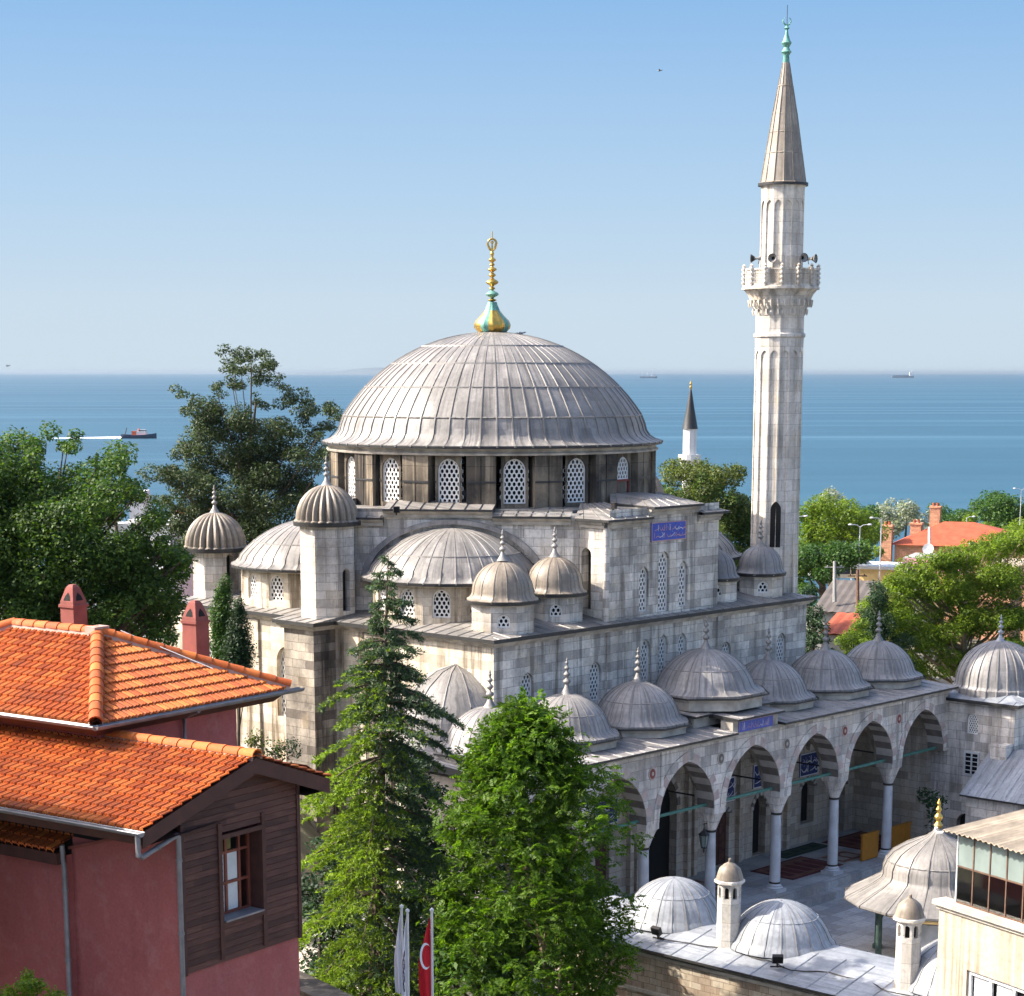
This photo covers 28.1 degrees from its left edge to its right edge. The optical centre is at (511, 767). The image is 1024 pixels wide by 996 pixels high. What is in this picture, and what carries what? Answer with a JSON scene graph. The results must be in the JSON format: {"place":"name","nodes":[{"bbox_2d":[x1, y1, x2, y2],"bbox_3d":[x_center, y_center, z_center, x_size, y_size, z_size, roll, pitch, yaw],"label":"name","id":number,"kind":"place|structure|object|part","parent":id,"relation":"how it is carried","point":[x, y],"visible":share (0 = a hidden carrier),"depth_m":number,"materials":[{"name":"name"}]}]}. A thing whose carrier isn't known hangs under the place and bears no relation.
{"place":"outdoors","nodes":[
{"label":"outdoors","id":0,"kind":"place"},
{"bbox_2d":[262,368,383,374],"bbox_3d":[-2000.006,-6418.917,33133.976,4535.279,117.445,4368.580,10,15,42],"label":"hills","id":1,"kind":"structure","parent":0,"point":[368,371],"depth_m":32638.37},
{"bbox_2d":[299,900,513,995],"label":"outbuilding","id":2,"kind":"structure","parent":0,"point":[309,959],"depth_m":73.33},
{"bbox_2d":[0,374,1023,604],"bbox_3d":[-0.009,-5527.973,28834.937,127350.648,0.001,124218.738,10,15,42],"label":"sea","id":3,"kind":"structure","parent":0,"point":[952,441],"depth_m":1971.72,"materials":[{"name":"liquid"}]},
{"bbox_2d":[52,436,120,438],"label":"wake foam","id":4,"kind":"object","parent":3,"relation":"on","point":[115,437],"visible":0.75,"depth_m":1437.69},
{"bbox_2d":[121,427,156,437],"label":"tugboat","id":5,"kind":"object","parent":3,"relation":"on","point":[139,433],"visible":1,"depth_m":1439.85,"materials":[{"name":"orange paint"}]},
{"bbox_2d":[640,372,656,377],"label":"cargo ship","id":6,"kind":"object","parent":3,"relation":"on","point":[653,375],"visible":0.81,"depth_m":15542.73,"materials":[{"name":"metal"}]},
{"bbox_2d":[892,371,913,377],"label":"cargo ship","id":7,"kind":"object","parent":3,"relation":"on","point":[910,375],"visible":1,"depth_m":16217.80,"materials":[{"name":"metal"}]},
{"bbox_2d":[0,606,1023,994],"bbox_3d":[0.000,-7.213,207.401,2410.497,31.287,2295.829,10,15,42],"label":"ground","id":8,"kind":"structure","parent":0,"point":[308,832],"depth_m":84.45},
{"bbox_2d":[0,967,67,995],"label":"shrub","id":9,"kind":"object","parent":8,"relation":"on","point":[27,984],"visible":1,"depth_m":39.83,"materials":[{"name":"green plant"}]},
{"bbox_2d":[0,420,198,646],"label":"plane tree","id":10,"kind":"object","parent":8,"relation":"on","point":[39,509],"visible":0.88,"depth_m":73.66,"materials":[{"name":"green plant"}]},
{"bbox_2d":[110,509,126,629],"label":"broadleaf tree","id":11,"kind":"object","parent":8,"relation":"on","point":[116,525],"visible":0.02,"depth_m":150.11,"materials":[{"name":"green plant"}]},
{"bbox_2d":[89,490,151,622],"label":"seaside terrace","id":12,"kind":"structure","parent":8,"relation":"on","point":[132,514],"depth_m":150.34,"materials":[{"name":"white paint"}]},
{"bbox_2d":[127,518,194,639],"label":"house","id":13,"kind":"structure","parent":8,"relation":"on","point":[189,590],"depth_m":138.99,"materials":[{"name":"white paint"}]},
{"bbox_2d":[0,584,330,995],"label":"house","id":14,"kind":"structure","parent":8,"relation":"on","point":[150,840],"depth_m":45.66,"materials":[{"name":"orange tile"}]},
{"bbox_2d":[208,573,234,659],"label":"cypress","id":15,"kind":"object","parent":8,"relation":"on","point":[219,611],"visible":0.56,"depth_m":81.80,"materials":[{"name":"green plant"}]},
{"bbox_2d":[218,594,258,745],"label":"cypress","id":16,"kind":"object","parent":8,"relation":"on","point":[238,646],"visible":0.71,"depth_m":80.81,"materials":[{"name":"green plant"}]},
{"bbox_2d":[135,344,343,573],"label":"pine tree","id":17,"kind":"object","parent":8,"relation":"on","point":[248,473],"visible":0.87,"depth_m":115.03,"materials":[{"name":"green plant"}]},
{"bbox_2d":[243,726,271,749],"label":"shrub","id":18,"kind":"object","parent":8,"relation":"on","point":[253,742],"visible":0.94,"depth_m":82.90,"materials":[{"name":"green plant"}]},
{"bbox_2d":[262,739,287,760],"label":"shrub","id":19,"kind":"object","parent":8,"relation":"on","point":[272,753],"visible":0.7,"depth_m":82.92,"materials":[{"name":"green plant"}]},
{"bbox_2d":[274,736,302,762],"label":"shrub","id":20,"kind":"object","parent":8,"relation":"on","point":[289,752],"visible":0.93,"depth_m":82.92,"materials":[{"name":"green plant"}]},
{"bbox_2d":[299,970,351,995],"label":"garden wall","id":21,"kind":"structure","parent":8,"relation":"on","point":[310,985],"depth_m":55.21,"materials":[{"name":"grey stone"}]},
{"bbox_2d":[299,869,368,985],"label":"bush","id":22,"kind":"object","parent":8,"relation":"on","point":[304,912],"visible":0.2,"depth_m":65.54,"materials":[{"name":"green plant"}]},
{"bbox_2d":[299,833,393,993],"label":"broadleaf tree","id":23,"kind":"object","parent":8,"relation":"on","point":[310,895],"visible":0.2,"depth_m":67.11,"materials":[{"name":"green plant"}]},
{"bbox_2d":[299,554,475,995],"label":"conifer","id":24,"kind":"object","parent":8,"relation":"on","point":[378,827],"visible":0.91,"depth_m":61.72,"materials":[{"name":"green plant"}]},
{"bbox_2d":[399,904,403,995],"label":"flagpole","id":25,"kind":"object","parent":8,"relation":"on","point":[401,906],"visible":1,"depth_m":50.07,"materials":[{"name":"grey metal"}]},
{"bbox_2d":[394,916,400,993],"bbox_3d":[-2.815,4.544,50.217,0.160,2.050,0.140,0,11,0],"label":"flag","id":26,"kind":"object","parent":25,"relation":"attached to","point":[397,966],"visible":1,"depth_m":50.27,"materials":[{"name":"white fabric"}]},
{"bbox_2d":[405,908,409,995],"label":"flagpole","id":27,"kind":"object","parent":8,"relation":"on","point":[407,911],"visible":1,"depth_m":49.85,"materials":[{"name":"grey metal"}]},
{"bbox_2d":[401,921,406,995],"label":"flag","id":28,"kind":"object","parent":27,"relation":"attached to","point":[404,974],"visible":1,"depth_m":49.98,"materials":[{"name":"white fabric"}]},
{"bbox_2d":[361,902,459,995],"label":"bush","id":29,"kind":"object","parent":8,"relation":"on","point":[415,943],"visible":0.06,"depth_m":65.22,"materials":[{"name":"green plant"}]},
{"bbox_2d":[430,908,433,995],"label":"flagpole","id":30,"kind":"object","parent":8,"relation":"on","point":[432,968],"visible":1,"depth_m":50.21,"materials":[{"name":"grey metal"}]},
{"bbox_2d":[419,919,430,995],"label":"flag","id":31,"kind":"object","parent":30,"relation":"attached to","point":[425,972],"visible":1,"depth_m":50.26,"materials":[{"name":"red fabric"}]},
{"bbox_2d":[330,751,606,995],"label":"broadleaf tree","id":32,"kind":"object","parent":8,"relation":"on","point":[411,793],"visible":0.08,"depth_m":66.07,"materials":[{"name":"green plant"}]},
{"bbox_2d":[433,903,533,995],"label":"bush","id":33,"kind":"object","parent":8,"relation":"on","point":[508,975],"visible":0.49,"depth_m":59.78,"materials":[{"name":"green plant"}]},
{"bbox_2d":[406,685,654,995],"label":"broadleaf tree","id":34,"kind":"object","parent":8,"relation":"on","point":[512,743],"visible":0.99,"depth_m":59.58,"materials":[{"name":"green plant"}]},
{"bbox_2d":[162,231,958,995],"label":"mosque","id":35,"kind":"structure","parent":8,"relation":"on","point":[650,635],"depth_m":86.05,"materials":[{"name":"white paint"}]},
{"bbox_2d":[393,506,399,514],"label":"floodlight","id":36,"kind":"object","parent":35,"relation":"attached to","point":[396,509],"visible":1,"depth_m":84.57,"materials":[{"name":"black metal"}]},
{"bbox_2d":[611,502,616,509],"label":"floodlight","id":37,"kind":"object","parent":35,"relation":"attached to","point":[613,505],"visible":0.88,"depth_m":84.35,"materials":[{"name":"black metal"}]},
{"bbox_2d":[698,823,708,852],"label":"lantern","id":38,"kind":"object","parent":35,"relation":"hanging from","point":[703,834],"visible":1,"depth_m":83.26,"materials":[{"name":"black metal"}]},
{"bbox_2d":[693,879,717,891],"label":"carpet","id":39,"kind":"object","parent":35,"relation":"on","point":[701,882],"visible":0.09,"depth_m":88.87,"materials":[{"name":"red carpet"}]},
{"bbox_2d":[750,856,843,879],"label":"carpet","id":40,"kind":"object","parent":35,"relation":"on","point":[796,868],"visible":0.83,"depth_m":91.56,"materials":[{"name":"red carpet"}]},
{"bbox_2d":[781,842,827,858],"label":"carpet","id":41,"kind":"object","parent":35,"relation":"on","point":[799,850],"visible":0.91,"depth_m":95.17,"materials":[{"name":"green carpet"}]},
{"bbox_2d":[817,850,860,863],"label":"carpet","id":42,"kind":"object","parent":35,"relation":"on","point":[844,857],"visible":0.77,"depth_m":93.65,"materials":[{"name":"red carpet"}]},
{"bbox_2d":[822,831,880,851],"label":"carpet","id":43,"kind":"object","parent":35,"relation":"on","point":[853,840],"visible":0.4,"depth_m":96.83,"materials":[{"name":"red carpet"}]},
{"bbox_2d":[860,821,911,860],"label":"wooden screen","id":44,"kind":"object","parent":35,"relation":"attached to","point":[900,833],"visible":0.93,"depth_m":93.57,"materials":[{"name":"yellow wood"}]},
{"bbox_2d":[536,922,627,995],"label":"bush","id":45,"kind":"object","parent":8,"relation":"on","point":[608,980],"visible":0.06,"depth_m":65.50,"materials":[{"name":"green plant"}]},
{"bbox_2d":[678,381,700,493],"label":"minaret","id":46,"kind":"object","parent":8,"relation":"on","point":[690,427],"visible":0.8,"depth_m":260.52,"materials":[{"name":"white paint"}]},
{"bbox_2d":[657,457,750,569],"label":"walnut tree","id":47,"kind":"object","parent":8,"relation":"on","point":[703,486],"visible":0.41,"depth_m":121.96,"materials":[{"name":"green plant"}]},
{"bbox_2d":[555,858,937,995],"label":"cell range","id":48,"kind":"structure","parent":8,"relation":"on","point":[797,935],"depth_m":65.10,"materials":[{"name":"stone"}]},
{"bbox_2d":[650,925,663,939],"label":"floodlight","id":49,"kind":"object","parent":48,"relation":"on","point":[656,930],"visible":1,"depth_m":66.77,"materials":[{"name":"black metal"}]},
{"bbox_2d":[606,921,911,995],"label":"cable","id":50,"kind":"object","parent":48,"relation":"on","point":[784,967],"visible":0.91,"depth_m":63.36,"materials":[{"name":"black metal"}]},
{"bbox_2d":[770,954,783,967],"bbox_3d":[8.264,6.031,63.670,0.440,0.452,0.151,1,31,3],"label":"floodlight","id":51,"kind":"object","parent":48,"relation":"on","point":[777,959],"visible":1,"depth_m":63.56,"materials":[{"name":"black metal"}]},
{"bbox_2d":[741,5,820,592],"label":"minaret","id":52,"kind":"object","parent":8,"relation":"on","point":[782,289],"visible":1,"depth_m":92.79,"materials":[{"name":"white stone"}]},
{"bbox_2d":[750,254,760,263],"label":"loudspeaker","id":53,"kind":"object","parent":52,"relation":"attached to","point":[752,258],"visible":1,"depth_m":92.08,"materials":[{"name":"metal"}]},
{"bbox_2d":[768,253,776,262],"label":"loudspeaker","id":54,"kind":"object","parent":52,"relation":"attached to","point":[772,257],"visible":1,"depth_m":91.87,"materials":[{"name":"metal"}]},
{"bbox_2d":[798,253,807,262],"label":"loudspeaker","id":55,"kind":"object","parent":52,"relation":"attached to","point":[803,257],"visible":1,"depth_m":91.89,"materials":[{"name":"metal"}]},
{"bbox_2d":[807,254,817,263],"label":"loudspeaker","id":56,"kind":"object","parent":52,"relation":"attached to","point":[814,258],"visible":1,"depth_m":92.04,"materials":[{"name":"metal"}]},
{"bbox_2d":[797,583,836,653],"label":"broadleaf tree","id":57,"kind":"object","parent":8,"relation":"on","point":[812,637],"visible":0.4,"depth_m":111.79,"materials":[{"name":"green plant"}]},
{"bbox_2d":[820,486,846,584],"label":"poplar tree","id":58,"kind":"object","parent":8,"relation":"on","point":[833,492],"visible":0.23,"depth_m":238.60,"materials":[{"name":"green plant"}]},
{"bbox_2d":[808,561,870,579],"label":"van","id":59,"kind":"object","parent":8,"relation":"on","point":[844,574],"visible":0.14,"depth_m":176.87,"materials":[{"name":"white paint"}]},
{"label":"side window","id":60,"kind":"part","parent":59,"relation":"part of","materials":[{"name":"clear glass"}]},
{"bbox_2d":[819,612,864,653],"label":"shed","id":61,"kind":"structure","parent":8,"relation":"on","point":[840,622],"depth_m":127.99,"materials":[{"name":"tile"}]},
{"bbox_2d":[797,491,891,598],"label":"broadleaf tree","id":62,"kind":"object","parent":8,"relation":"on","point":[827,538],"visible":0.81,"depth_m":168.48,"materials":[{"name":"green plant"}]},
{"bbox_2d":[813,579,880,649],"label":"shed","id":63,"kind":"structure","parent":8,"relation":"on","point":[846,596],"depth_m":151.44,"materials":[{"name":"metal"}]},
{"bbox_2d":[825,561,843,601],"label":"utility pole","id":64,"kind":"object","parent":63,"relation":"on","point":[834,567],"visible":1,"depth_m":149.90,"materials":[{"name":"concrete"}]},
{"bbox_2d":[833,617,873,654],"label":"shrub","id":65,"kind":"object","parent":8,"relation":"on","point":[853,636],"visible":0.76,"depth_m":113.30,"materials":[{"name":"green plant"}]},
{"bbox_2d":[848,570,866,611],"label":"utility pole","id":66,"kind":"object","parent":8,"relation":"on","point":[857,575],"visible":0.91,"depth_m":147.90,"materials":[{"name":"wood"}]},
{"bbox_2d":[848,524,871,569],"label":"street lamp","id":67,"kind":"object","parent":8,"relation":"on","point":[859,539],"visible":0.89,"depth_m":164.07,"materials":[{"name":"grey metal"}]},
{"bbox_2d":[846,504,883,544],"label":"broadleaf tree","id":68,"kind":"object","parent":8,"relation":"on","point":[875,511],"visible":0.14,"depth_m":224.58,"materials":[{"name":"green plant"}]},
{"bbox_2d":[863,540,885,560],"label":"broadleaf tree","id":69,"kind":"object","parent":8,"relation":"on","point":[876,553],"visible":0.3,"depth_m":203.25,"materials":[{"name":"green plant"}]},
{"bbox_2d":[870,517,881,579],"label":"street lamp","id":70,"kind":"object","parent":8,"relation":"on","point":[880,546],"visible":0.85,"depth_m":166.37,"materials":[{"name":"grey metal"}]},
{"bbox_2d":[853,561,902,639],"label":"kiosk","id":71,"kind":"object","parent":8,"relation":"on","point":[871,571],"visible":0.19,"depth_m":175.25,"materials":[{"name":"beige"}]},
{"bbox_2d":[897,558,967,592],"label":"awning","id":72,"kind":"object","parent":71,"relation":"attached to","point":[913,563],"visible":0.05,"depth_m":175.61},
{"bbox_2d":[840,578,918,669],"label":"tree","id":73,"kind":"object","parent":8,"relation":"on","point":[878,599],"visible":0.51,"depth_m":116.39,"materials":[{"name":"green plant"}]},
{"bbox_2d":[873,497,903,541],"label":"poplar tree","id":74,"kind":"object","parent":8,"relation":"on","point":[886,509],"visible":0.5,"depth_m":236.86,"materials":[{"name":"green plant"}]},
{"bbox_2d":[884,498,929,536],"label":"poplar tree","id":75,"kind":"object","parent":8,"relation":"on","point":[909,512],"visible":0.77,"depth_m":232.80,"materials":[{"name":"green plant"}]},
{"bbox_2d":[854,527,1023,684],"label":"acacia tree","id":76,"kind":"object","parent":8,"relation":"on","point":[936,632],"visible":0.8,"depth_m":118.73,"materials":[{"name":"green plant"}]},
{"bbox_2d":[903,553,977,639],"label":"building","id":77,"kind":"structure","parent":8,"relation":"on","point":[913,555],"depth_m":190.43,"materials":[{"name":"white brick"}]},
{"bbox_2d":[925,502,970,522],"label":"broadleaf tree","id":78,"kind":"object","parent":8,"relation":"on","point":[951,516],"visible":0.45,"depth_m":250.58,"materials":[{"name":"green plant"}]},
{"bbox_2d":[881,503,1023,640],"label":"brick house","id":79,"kind":"structure","parent":8,"relation":"on","point":[946,533],"depth_m":205.58,"materials":[{"name":"orange brick"}]},
{"bbox_2d":[922,543,933,553],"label":"satellite dish","id":80,"kind":"object","parent":79,"relation":"attached to","point":[927,548],"visible":0.92,"depth_m":185.95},
{"bbox_2d":[928,527,930,543],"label":"vent pipe","id":81,"kind":"object","parent":79,"relation":"on","point":[929,535],"visible":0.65,"depth_m":187.92,"materials":[{"name":"white metal"}]},
{"bbox_2d":[928,614,1023,840],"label":"corner room","id":82,"kind":"object","parent":8,"relation":"on","point":[985,699],"visible":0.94,"depth_m":94.75,"materials":[{"name":"stone"}]},
{"bbox_2d":[932,809,1023,995],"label":"cream building","id":83,"kind":"structure","parent":8,"relation":"on","point":[980,952],"depth_m":48.94,"materials":[{"name":"paint"}]},
{"bbox_2d":[959,749,1023,847],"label":"arcade wing","id":84,"kind":"structure","parent":8,"relation":"on","point":[993,787],"depth_m":92.32,"materials":[{"name":"grey metal"}]},
{"bbox_2d":[961,512,1023,531],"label":"broadleaf tree","id":85,"kind":"object","parent":8,"relation":"on","point":[1012,526],"visible":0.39,"depth_m":231.50,"materials":[{"name":"green plant"}]},
{"bbox_2d":[967,490,1023,528],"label":"broadleaf tree","id":86,"kind":"object","parent":8,"relation":"on","point":[1001,510],"visible":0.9,"depth_m":242.32,"materials":[{"name":"green plant"}]},
{"bbox_2d":[981,558,1023,641],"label":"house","id":87,"kind":"structure","parent":8,"relation":"on","point":[1016,602],"depth_m":161.44,"materials":[{"name":"white brick"}]},
{"bbox_2d":[1013,488,1023,523],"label":"street lamp","id":88,"kind":"object","parent":8,"relation":"on","point":[1020,501],"visible":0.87,"depth_m":232.26,"materials":[{"name":"grey metal"}]},
{"bbox_2d":[0,0,1023,373],"label":"sky","id":89,"kind":"structure","parent":0,"point":[317,185],"materials":[{"name":"blue"}]},
{"bbox_2d":[810,896,896,957],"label":"courtyard paving","id":90,"kind":"structure","parent":0,"point":[849,924],"depth_m":84.71,"materials":[{"name":"grey stone"}]},
{"bbox_2d":[844,798,956,954],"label":"ablution fountain","id":91,"kind":"object","parent":90,"relation":"on","point":[921,870],"visible":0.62,"depth_m":78.45,"materials":[{"name":"grey metal"}]},
{"bbox_2d":[916,787,947,833],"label":"potted plant","id":92,"kind":"object","parent":90,"relation":"on","point":[934,801],"visible":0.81,"depth_m":92.42,"materials":[{"name":"green plant"}]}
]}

